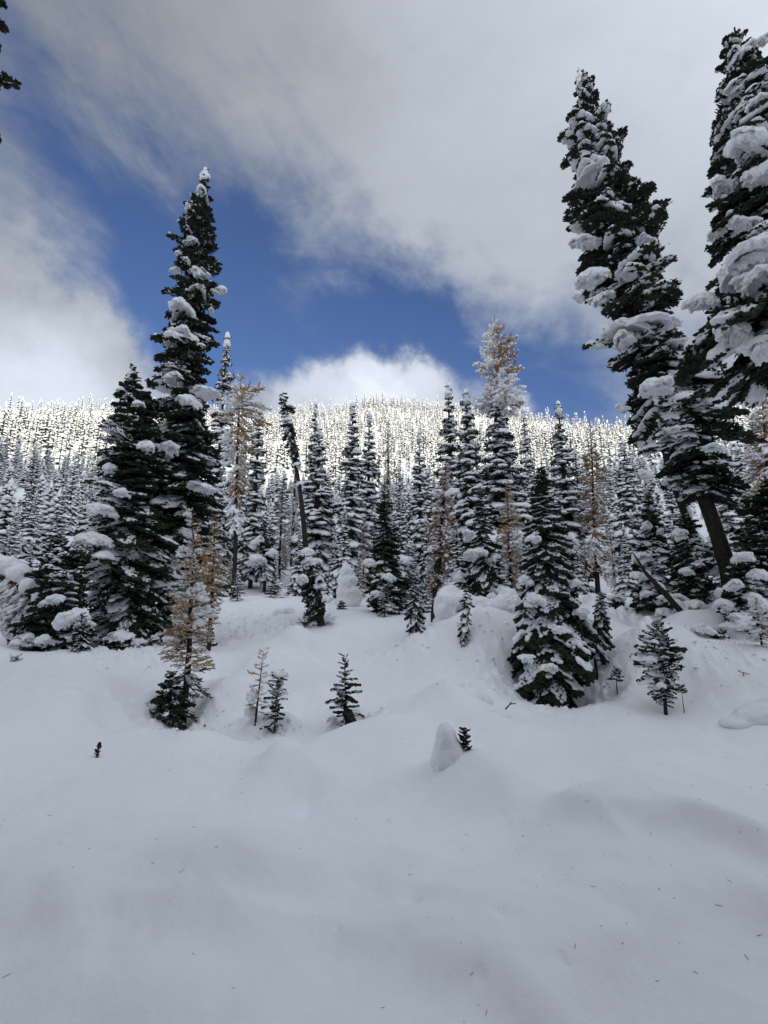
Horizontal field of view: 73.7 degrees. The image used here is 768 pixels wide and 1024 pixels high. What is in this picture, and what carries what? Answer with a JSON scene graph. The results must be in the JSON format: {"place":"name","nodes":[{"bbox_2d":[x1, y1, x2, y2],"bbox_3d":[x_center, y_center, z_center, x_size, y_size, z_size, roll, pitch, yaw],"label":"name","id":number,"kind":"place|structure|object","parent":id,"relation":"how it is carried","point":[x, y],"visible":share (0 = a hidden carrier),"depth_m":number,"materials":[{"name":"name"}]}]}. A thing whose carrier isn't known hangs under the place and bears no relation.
{"place":"outdoors","nodes":[
{"label":"outdoors","id":0,"kind":"place"},
{"bbox_2d":[0,554,39,649],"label":"snow-covered tree","id":1,"kind":"object","parent":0,"point":[15,599],"visible":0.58,"depth_m":12.27,"materials":[{"name":"snow"}]},
{"bbox_2d":[0,406,762,527],"bbox_3d":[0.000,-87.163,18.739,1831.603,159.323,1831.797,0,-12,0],"label":"mountainside","id":2,"kind":"structure","parent":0,"point":[19,493],"depth_m":177.36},
{"bbox_2d":[40,448,52,481],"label":"fir tree","id":3,"kind":"object","parent":2,"relation":"on","point":[48,461],"visible":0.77,"depth_m":79.16,"materials":[{"name":"white plant"}]},
{"bbox_2d":[53,455,68,498],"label":"fir tree","id":4,"kind":"object","parent":2,"relation":"on","point":[62,479],"visible":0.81,"depth_m":65.13,"materials":[{"name":"white plant"}]},
{"bbox_2d":[0,390,767,581],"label":"mountain forest","id":5,"kind":"object","parent":2,"relation":"on","point":[45,425],"visible":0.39,"depth_m":151.48,"materials":[{"name":"white wood"}]},
{"bbox_2d":[606,456,615,511],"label":"fir tree","id":6,"kind":"object","parent":2,"relation":"on","point":[611,487],"visible":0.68,"depth_m":64.45,"materials":[{"name":"green plant"}]},
{"bbox_2d":[0,511,767,1023],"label":"snow ground","id":7,"kind":"structure","parent":0,"point":[154,873],"depth_m":3.72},
{"bbox_2d":[0,0,21,143],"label":"fir tree","id":8,"kind":"object","parent":7,"relation":"on","point":[7,82],"visible":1,"depth_m":10.50,"materials":[{"name":"green plant"}]},
{"bbox_2d":[0,508,21,576],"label":"fir tree","id":9,"kind":"object","parent":7,"relation":"on","point":[14,545],"visible":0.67,"depth_m":25.24,"materials":[{"name":"white plant"}]},
{"bbox_2d":[17,442,38,527],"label":"fir tree","id":10,"kind":"object","parent":7,"relation":"on","point":[22,502],"visible":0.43,"depth_m":42.91,"materials":[{"name":"green plant"}]},
{"bbox_2d":[16,491,41,559],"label":"fir tree","id":11,"kind":"object","parent":7,"relation":"on","point":[30,532],"visible":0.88,"depth_m":30.26,"materials":[{"name":"white plant"}]},
{"bbox_2d":[19,454,40,536],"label":"fir tree","id":12,"kind":"object","parent":7,"relation":"on","point":[33,488],"visible":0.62,"depth_m":34.21,"materials":[{"name":"green plant"}]},
{"bbox_2d":[6,534,96,651],"bbox_3d":[-7.313,1.964,11.819,2.149,3.085,1.837,0,-12,0],"label":"fir tree","id":13,"kind":"object","parent":7,"relation":"on","point":[48,619],"visible":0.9,"depth_m":11.43,"materials":[{"name":"green plant"}]},
{"bbox_2d":[41,487,70,552],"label":"fir tree","id":14,"kind":"object","parent":7,"relation":"on","point":[57,527],"visible":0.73,"depth_m":32.43,"materials":[{"name":"green plant"}]},
{"bbox_2d":[64,450,78,535],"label":"fir tree","id":15,"kind":"object","parent":7,"relation":"on","point":[71,513],"visible":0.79,"depth_m":42.72,"materials":[{"name":"green plant"}]},
{"bbox_2d":[64,612,94,651],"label":"young fir","id":16,"kind":"object","parent":7,"relation":"on","point":[82,642],"visible":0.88,"depth_m":10.64,"materials":[{"name":"green plant"}]},
{"bbox_2d":[70,487,89,567],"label":"fir tree","id":17,"kind":"object","parent":7,"relation":"on","point":[84,516],"visible":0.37,"depth_m":29.45,"materials":[{"name":"green plant"}]},
{"bbox_2d":[100,632,131,650],"bbox_3d":[-6.421,3.240,12.421,0.914,0.680,0.744,0,-12,0],"label":"fir bush","id":18,"kind":"object","parent":7,"relation":"on","point":[116,646],"visible":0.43,"depth_m":12.24,"materials":[{"name":"green plant"}]},
{"bbox_2d":[72,363,182,644],"bbox_3d":[-6.795,-0.251,13.962,2.605,8.182,2.878,-6,-13,25],"label":"fir tree","id":19,"kind":"object","parent":7,"relation":"on","point":[122,598],"visible":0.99,"depth_m":13.29,"materials":[{"name":"green plant"}]},
{"bbox_2d":[130,637,158,647],"bbox_3d":[-5.799,3.341,12.623,0.870,0.528,0.951,0,-12,0],"label":"fir bush","id":20,"kind":"object","parent":7,"relation":"on","point":[140,642],"visible":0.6,"depth_m":12.42,"materials":[{"name":"white plant"}]},
{"bbox_2d":[149,670,195,729],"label":"young fir","id":21,"kind":"object","parent":7,"relation":"on","point":[166,703],"visible":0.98,"depth_m":8.72,"materials":[{"name":"green plant"}]},
{"bbox_2d":[123,166,231,645],"bbox_3d":[-6.077,-3.994,16.246,3.213,16.455,3.524,5,-13,-24],"label":"fir tree","id":22,"kind":"object","parent":7,"relation":"on","point":[183,441],"visible":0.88,"depth_m":15.74,"materials":[{"name":"green plant"}]},
{"bbox_2d":[155,505,222,725],"bbox_3d":[-3.450,1.922,9.259,1.249,4.239,1.090,-9,-15,37],"label":"larch tree","id":23,"kind":"object","parent":7,"relation":"on","point":[191,594],"visible":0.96,"depth_m":9.17,"materials":[{"name":"brown plant"}]},
{"bbox_2d":[197,513,230,650],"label":"larch tree","id":24,"kind":"object","parent":7,"relation":"on","point":[215,589],"visible":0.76,"depth_m":12.91,"materials":[{"name":"brown plant"}]},
{"bbox_2d":[202,331,234,575],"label":"fir tree","id":25,"kind":"object","parent":7,"relation":"on","point":[223,386],"visible":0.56,"depth_m":29.45,"materials":[{"name":"green plant"}]},
{"bbox_2d":[210,492,230,596],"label":"fir tree","id":26,"kind":"object","parent":7,"relation":"on","point":[227,591],"visible":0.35,"depth_m":25.12,"materials":[{"name":"green plant"}]},
{"bbox_2d":[222,473,237,575],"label":"fir tree","id":27,"kind":"object","parent":7,"relation":"on","point":[230,548],"visible":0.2,"depth_m":31.13,"materials":[{"name":"green plant"}]},
{"bbox_2d":[229,573,244,600],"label":"young fir","id":28,"kind":"object","parent":7,"relation":"on","point":[236,591],"visible":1,"depth_m":19.78,"materials":[{"name":"green plant"}]},
{"bbox_2d":[231,430,251,564],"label":"fir tree","id":29,"kind":"object","parent":7,"relation":"on","point":[240,555],"visible":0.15,"depth_m":34.59,"materials":[{"name":"green plant"}]},
{"bbox_2d":[216,374,272,595],"bbox_3d":[-7.138,-1.458,24.936,2.651,11.474,2.424,-8,-15,34],"label":"larch tree","id":30,"kind":"object","parent":7,"relation":"on","point":[238,400],"visible":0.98,"depth_m":25.04,"materials":[{"name":"beige plant"}]},
{"bbox_2d":[231,408,266,588],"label":"fir tree","id":31,"kind":"object","parent":7,"relation":"on","point":[252,528],"visible":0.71,"depth_m":28.48,"materials":[{"name":"green plant"}]},
{"bbox_2d":[244,647,269,725],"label":"young larch","id":32,"kind":"object","parent":7,"relation":"on","point":[251,711],"visible":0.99,"depth_m":8.45,"materials":[{"name":"brown plant"}]},
{"bbox_2d":[247,521,279,592],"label":"fir tree","id":33,"kind":"object","parent":7,"relation":"on","point":[263,562],"visible":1,"depth_m":26.64,"materials":[{"name":"green plant"}]},
{"bbox_2d":[259,668,288,733],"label":"young fir","id":34,"kind":"object","parent":7,"relation":"on","point":[280,676],"visible":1,"depth_m":8.23,"materials":[{"name":"green plant"}]},
{"bbox_2d":[264,576,287,597],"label":"young fir","id":35,"kind":"object","parent":7,"relation":"on","point":[275,592],"visible":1,"depth_m":20.69,"materials":[{"name":"green plant"}]},
{"bbox_2d":[266,469,291,550],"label":"fir tree","id":36,"kind":"object","parent":7,"relation":"on","point":[275,518],"visible":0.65,"depth_m":44.28,"materials":[{"name":"green plant"}]},
{"bbox_2d":[272,479,290,579],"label":"fir tree","id":37,"kind":"object","parent":7,"relation":"on","point":[279,556],"visible":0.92,"depth_m":31.29,"materials":[{"name":"brown plant"}]},
{"bbox_2d":[285,470,299,565],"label":"fir tree","id":38,"kind":"object","parent":7,"relation":"on","point":[294,521],"visible":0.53,"depth_m":36.56,"materials":[{"name":"green plant"}]},
{"bbox_2d":[278,391,307,596],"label":"fir tree","id":39,"kind":"object","parent":7,"relation":"on","point":[287,425],"visible":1,"depth_m":22.99,"materials":[{"name":"green plant"}]},
{"bbox_2d":[289,524,302,595],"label":"fir tree","id":40,"kind":"object","parent":7,"relation":"on","point":[297,571],"visible":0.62,"depth_m":23.71,"materials":[{"name":"green plant"}]},
{"bbox_2d":[298,402,322,530],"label":"fir tree","id":41,"kind":"object","parent":7,"relation":"on","point":[311,446],"visible":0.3,"depth_m":35.59,"materials":[{"name":"green plant"}]},
{"bbox_2d":[289,425,339,590],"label":"fir tree","id":42,"kind":"object","parent":7,"relation":"on","point":[321,538],"visible":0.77,"depth_m":29.29,"materials":[{"name":"green plant"}]},
{"bbox_2d":[294,545,337,626],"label":"fir tree","id":43,"kind":"object","parent":7,"relation":"on","point":[313,583],"visible":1,"depth_m":15.62,"materials":[{"name":"green plant"}]},
{"bbox_2d":[322,540,336,595],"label":"fir tree","id":44,"kind":"object","parent":7,"relation":"on","point":[329,579],"visible":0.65,"depth_m":24.80,"materials":[{"name":"green plant"}]},
{"bbox_2d":[330,505,354,597],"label":"fir tree","id":45,"kind":"object","parent":7,"relation":"on","point":[345,557],"visible":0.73,"depth_m":21.99,"materials":[{"name":"green plant"}]},
{"bbox_2d":[325,653,364,725],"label":"young fir","id":46,"kind":"object","parent":7,"relation":"on","point":[348,715],"visible":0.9,"depth_m":8.10,"materials":[{"name":"green plant"}]},
{"bbox_2d":[335,562,361,606],"bbox_3d":[-1.373,2.890,19.884,1.069,1.895,0.909,0,-12,0],"label":"snow ghost","id":47,"kind":"object","parent":7,"relation":"on","point":[348,593],"visible":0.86,"depth_m":19.53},
{"bbox_2d":[331,402,370,586],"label":"fir tree","id":48,"kind":"object","parent":7,"relation":"on","point":[351,487],"visible":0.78,"depth_m":28.59,"materials":[{"name":"green plant"}]},
{"bbox_2d":[355,553,365,597],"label":"fir tree","id":49,"kind":"object","parent":7,"relation":"on","point":[359,574],"visible":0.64,"depth_m":22.82,"materials":[{"name":"green plant"}]},
{"bbox_2d":[360,516,368,593],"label":"fir tree","id":50,"kind":"object","parent":7,"relation":"on","point":[363,556],"visible":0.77,"depth_m":24.07,"materials":[{"name":"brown plant"}]},
{"bbox_2d":[353,410,380,586],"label":"fir tree","id":51,"kind":"object","parent":7,"relation":"on","point":[369,486],"visible":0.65,"depth_m":30.73,"materials":[{"name":"green plant"}]},
{"bbox_2d":[376,582,393,616],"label":"fir tree","id":52,"kind":"object","parent":7,"relation":"on","point":[386,607],"visible":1,"depth_m":16.68,"materials":[{"name":"green plant"}]},
{"bbox_2d":[361,483,416,614],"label":"fir tree","id":53,"kind":"object","parent":7,"relation":"on","point":[381,560],"visible":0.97,"depth_m":17.75,"materials":[{"name":"green plant"}]},
{"bbox_2d":[380,423,398,556],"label":"tree","id":54,"kind":"object","parent":7,"relation":"on","point":[387,462],"visible":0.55,"depth_m":33.21,"materials":[{"name":"green plant"}]},
{"bbox_2d":[393,463,410,556],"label":"fir tree","id":55,"kind":"object","parent":7,"relation":"on","point":[397,495],"visible":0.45,"depth_m":44.02,"materials":[{"name":"green plant"}]},
{"bbox_2d":[394,491,419,602],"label":"fir tree","id":56,"kind":"object","parent":7,"relation":"on","point":[404,545],"visible":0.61,"depth_m":22.12,"materials":[{"name":"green plant"}]},
{"bbox_2d":[50,592,766,740],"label":"snow crumbs","id":57,"kind":"object","parent":7,"relation":"on","point":[457,659],"visible":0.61,"depth_m":10.60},
{"bbox_2d":[402,541,422,611],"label":"fir tree","id":58,"kind":"object","parent":7,"relation":"on","point":[411,570],"visible":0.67,"depth_m":19.33,"materials":[{"name":"green plant"}]},
{"bbox_2d":[404,576,426,636],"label":"fir tree","id":59,"kind":"object","parent":7,"relation":"on","point":[413,613],"visible":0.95,"depth_m":13.65,"materials":[{"name":"green plant"}]},
{"bbox_2d":[406,430,431,583],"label":"fir tree","id":60,"kind":"object","parent":7,"relation":"on","point":[415,524],"visible":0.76,"depth_m":31.59,"materials":[{"name":"green plant"}]},
{"bbox_2d":[417,515,433,605],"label":"fir tree","id":61,"kind":"object","parent":7,"relation":"on","point":[424,555],"visible":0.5,"depth_m":19.97,"materials":[{"name":"green plant"}]},
{"bbox_2d":[422,557,432,612],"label":"fir tree","id":62,"kind":"object","parent":7,"relation":"on","point":[427,605],"visible":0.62,"depth_m":17.20,"materials":[{"name":"green plant"}]},
{"bbox_2d":[423,467,436,541],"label":"fir tree","id":63,"kind":"object","parent":7,"relation":"on","point":[430,500],"visible":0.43,"depth_m":39.95,"materials":[{"name":"green plant"}]},
{"bbox_2d":[421,459,459,622],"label":"larch tree","id":64,"kind":"object","parent":7,"relation":"on","point":[442,534],"visible":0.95,"depth_m":15.04,"materials":[{"name":"brown plant"}]},
{"bbox_2d":[421,383,464,581],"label":"fir tree","id":65,"kind":"object","parent":7,"relation":"on","point":[449,423],"visible":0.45,"depth_m":27.13,"materials":[{"name":"green plant"}]},
{"bbox_2d":[431,722,471,770],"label":"buried sapling","id":66,"kind":"object","parent":7,"relation":"on","point":[449,747],"visible":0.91,"depth_m":5.39,"materials":[{"name":"white plant"}]},
{"bbox_2d":[445,522,466,589],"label":"fir tree","id":67,"kind":"object","parent":7,"relation":"on","point":[456,564],"visible":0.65,"depth_m":18.96,"materials":[{"name":"green plant"}]},
{"bbox_2d":[457,583,474,647],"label":"fir tree","id":68,"kind":"object","parent":7,"relation":"on","point":[465,608],"visible":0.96,"depth_m":11.60,"materials":[{"name":"green plant"}]},
{"bbox_2d":[442,388,491,581],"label":"fir tree","id":69,"kind":"object","parent":7,"relation":"on","point":[469,457],"visible":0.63,"depth_m":24.76,"materials":[{"name":"green plant"}]},
{"bbox_2d":[450,678,492,704],"bbox_3d":[1.402,3.197,9.001,1.038,0.495,0.560,0,-12,0],"label":"snow mound","id":70,"kind":"object","parent":7,"relation":"on","point":[466,684],"visible":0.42,"depth_m":8.91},
{"bbox_2d":[432,585,519,622],"bbox_3d":[2.361,2.807,12.681,2.326,2.009,1.316,0,-12,0],"label":"snow mound","id":71,"kind":"object","parent":7,"relation":"on","point":[447,604],"visible":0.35,"depth_m":12.65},
{"bbox_2d":[451,490,510,598],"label":"fir tree","id":72,"kind":"object","parent":7,"relation":"on","point":[481,577],"visible":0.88,"depth_m":14.73,"materials":[{"name":"green plant"}]},
{"bbox_2d":[461,389,534,585],"bbox_3d":[5.110,-0.452,22.320,4.238,10.452,4.624,-5,-13,22],"label":"fir tree","id":73,"kind":"object","parent":7,"relation":"on","point":[499,467],"visible":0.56,"depth_m":21.98,"materials":[{"name":"green plant"}]},
{"bbox_2d":[471,315,526,513],"bbox_3d":[5.398,-2.714,22.961,2.251,13.690,2.546,10,-16,-40],"label":"larch tree","id":74,"kind":"object","parent":7,"relation":"on","point":[497,372],"visible":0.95,"depth_m":23.48,"materials":[{"name":"beige plant"}]},
{"bbox_2d":[495,534,510,585],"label":"fir tree","id":75,"kind":"object","parent":7,"relation":"on","point":[501,573],"visible":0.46,"depth_m":17.37,"materials":[{"name":"green plant"}]},
{"bbox_2d":[495,477,524,589],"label":"larch tree","id":76,"kind":"object","parent":7,"relation":"on","point":[511,570],"visible":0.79,"depth_m":19.04,"materials":[{"name":"brown plant"}]},
{"bbox_2d":[516,520,530,599],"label":"fir tree","id":77,"kind":"object","parent":7,"relation":"on","point":[520,590],"visible":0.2,"depth_m":15.96,"materials":[{"name":"green plant"}]},
{"bbox_2d":[519,407,535,501],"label":"fir tree","id":78,"kind":"object","parent":7,"relation":"on","point":[525,444],"visible":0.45,"depth_m":35.52,"materials":[{"name":"green plant"}]},
{"bbox_2d":[506,466,598,707],"bbox_3d":[3.588,1.665,11.266,2.070,5.639,2.341,0,-12,0],"label":"fir tree","id":79,"kind":"object","parent":7,"relation":"on","point":[552,650],"visible":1,"depth_m":10.77,"materials":[{"name":"green plant"}]},
{"bbox_2d":[547,400,594,592],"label":"fir tree","id":80,"kind":"object","parent":7,"relation":"on","point":[566,490],"visible":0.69,"depth_m":25.54,"materials":[{"name":"green plant"}]},
{"bbox_2d":[573,548,589,594],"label":"fir tree","id":81,"kind":"object","parent":7,"relation":"on","point":[585,590],"visible":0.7,"depth_m":18.33,"materials":[{"name":"green plant"}]},
{"bbox_2d":[572,445,591,568],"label":"fir tree","id":82,"kind":"object","parent":7,"relation":"on","point":[577,481],"visible":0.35,"depth_m":30.96,"materials":[{"name":"green plant"}]},
{"bbox_2d":[578,529,608,582],"label":"larch tree","id":83,"kind":"object","parent":7,"relation":"on","point":[593,544],"visible":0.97,"depth_m":22.94,"materials":[{"name":"white plant"}]},
{"bbox_2d":[574,420,613,593],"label":"larch tree","id":84,"kind":"object","parent":7,"relation":"on","point":[596,518],"visible":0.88,"depth_m":24.50,"materials":[{"name":"brown plant"}]},
{"bbox_2d":[589,592,615,679],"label":"fir tree","id":85,"kind":"object","parent":7,"relation":"on","point":[601,626],"visible":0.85,"depth_m":11.47,"materials":[{"name":"green plant"}]},
{"bbox_2d":[608,522,618,593],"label":"larch tree","id":86,"kind":"object","parent":7,"relation":"on","point":[613,570],"visible":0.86,"depth_m":20.97,"materials":[{"name":"brown plant"}]},
{"bbox_2d":[606,594,627,609],"bbox_3d":[7.105,2.889,15.753,0.838,0.706,0.759,-6,-13,25],"label":"fir bush","id":87,"kind":"object","parent":7,"relation":"on","point":[617,600],"visible":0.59,"depth_m":15.63,"materials":[{"name":"white plant"}]},
{"bbox_2d":[608,439,642,575],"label":"fir tree","id":88,"kind":"object","parent":7,"relation":"on","point":[629,499],"visible":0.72,"depth_m":30.56,"materials":[{"name":"green plant"}]},
{"bbox_2d":[613,525,637,597],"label":"fir tree","id":89,"kind":"object","parent":7,"relation":"on","point":[626,583],"visible":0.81,"depth_m":19.86,"materials":[{"name":"green plant"}]},
{"bbox_2d":[626,487,673,611],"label":"fir tree","id":90,"kind":"object","parent":7,"relation":"on","point":[652,553],"visible":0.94,"depth_m":15.24,"materials":[{"name":"green plant"}]},
{"bbox_2d":[629,617,686,714],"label":"young fir","id":91,"kind":"object","parent":7,"relation":"on","point":[656,654],"visible":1,"depth_m":9.40,"materials":[{"name":"green plant"}]},
{"bbox_2d":[633,553,682,611],"bbox_3d":[7.247,1.892,13.488,1.209,1.637,0.198,0,-12,0],"label":"fallen trunk","id":92,"kind":"object","parent":7,"relation":"on","point":[676,604],"visible":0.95,"depth_m":13.41,"materials":[{"name":"wood"}]},
{"bbox_2d":[557,66,767,592],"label":"fir tree","id":93,"kind":"object","parent":7,"relation":"on","point":[616,225],"visible":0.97,"depth_m":14.95,"materials":[{"name":"green plant"}]},
{"bbox_2d":[663,489,682,575],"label":"fir tree","id":94,"kind":"object","parent":7,"relation":"on","point":[672,505],"visible":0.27,"depth_m":26.42,"materials":[{"name":"green plant"}]},
{"bbox_2d":[662,452,705,542],"bbox_3d":[9.609,-0.512,16.451,1.055,3.602,0.290,0,-12,0],"label":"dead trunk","id":95,"kind":"object","parent":7,"relation":"on","point":[688,510],"visible":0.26,"depth_m":16.26,"materials":[{"name":"plant"}]},
{"bbox_2d":[654,512,719,618],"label":"fir tree","id":96,"kind":"object","parent":7,"relation":"on","point":[692,568],"visible":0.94,"depth_m":14.27,"materials":[{"name":"green plant"}]},
{"bbox_2d":[690,621,743,640],"bbox_3d":[7.579,2.779,11.633,1.256,0.576,0.750,0,-12,0],"label":"fir bush","id":97,"kind":"object","parent":7,"relation":"on","point":[723,628],"visible":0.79,"depth_m":11.52,"materials":[{"name":"white plant"}]},
{"bbox_2d":[674,27,767,412],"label":"fir tree","id":98,"kind":"object","parent":7,"relation":"on","point":[736,190],"visible":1,"depth_m":10.34,"materials":[{"name":"green plant"}]},
{"bbox_2d":[715,444,744,565],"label":"fir tree","id":99,"kind":"object","parent":7,"relation":"on","point":[730,519],"visible":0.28,"depth_m":28.16,"materials":[{"name":"green plant"}]},
{"bbox_2d":[712,523,767,637],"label":"fir tree","id":100,"kind":"object","parent":7,"relation":"on","point":[745,585],"visible":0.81,"depth_m":12.18,"materials":[{"name":"green plant"}]},
{"bbox_2d":[718,697,767,728],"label":"snow mound","id":101,"kind":"object","parent":7,"relation":"on","point":[744,716],"visible":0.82,"depth_m":8.24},
{"bbox_2d":[733,442,752,518],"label":"fir tree","id":102,"kind":"object","parent":7,"relation":"on","point":[742,469],"visible":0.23,"depth_m":33.45,"materials":[{"name":"green plant"}]},
{"bbox_2d":[721,481,767,577],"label":"fir tree","id":103,"kind":"object","parent":7,"relation":"on","point":[758,507],"visible":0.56,"depth_m":13.30,"materials":[{"name":"green plant"}]},
{"bbox_2d":[735,597,767,647],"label":"snow-covered tree","id":104,"kind":"object","parent":7,"relation":"on","point":[743,624],"visible":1,"depth_m":10.69,"materials":[{"name":"snow"}]},
{"bbox_2d":[737,396,767,548],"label":"larch tree","id":105,"kind":"object","parent":7,"relation":"on","point":[755,458],"visible":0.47,"depth_m":20.98,"materials":[{"name":"brown plant"}]},
{"bbox_2d":[0,0,767,432],"label":"sky","id":106,"kind":"structure","parent":0,"point":[387,182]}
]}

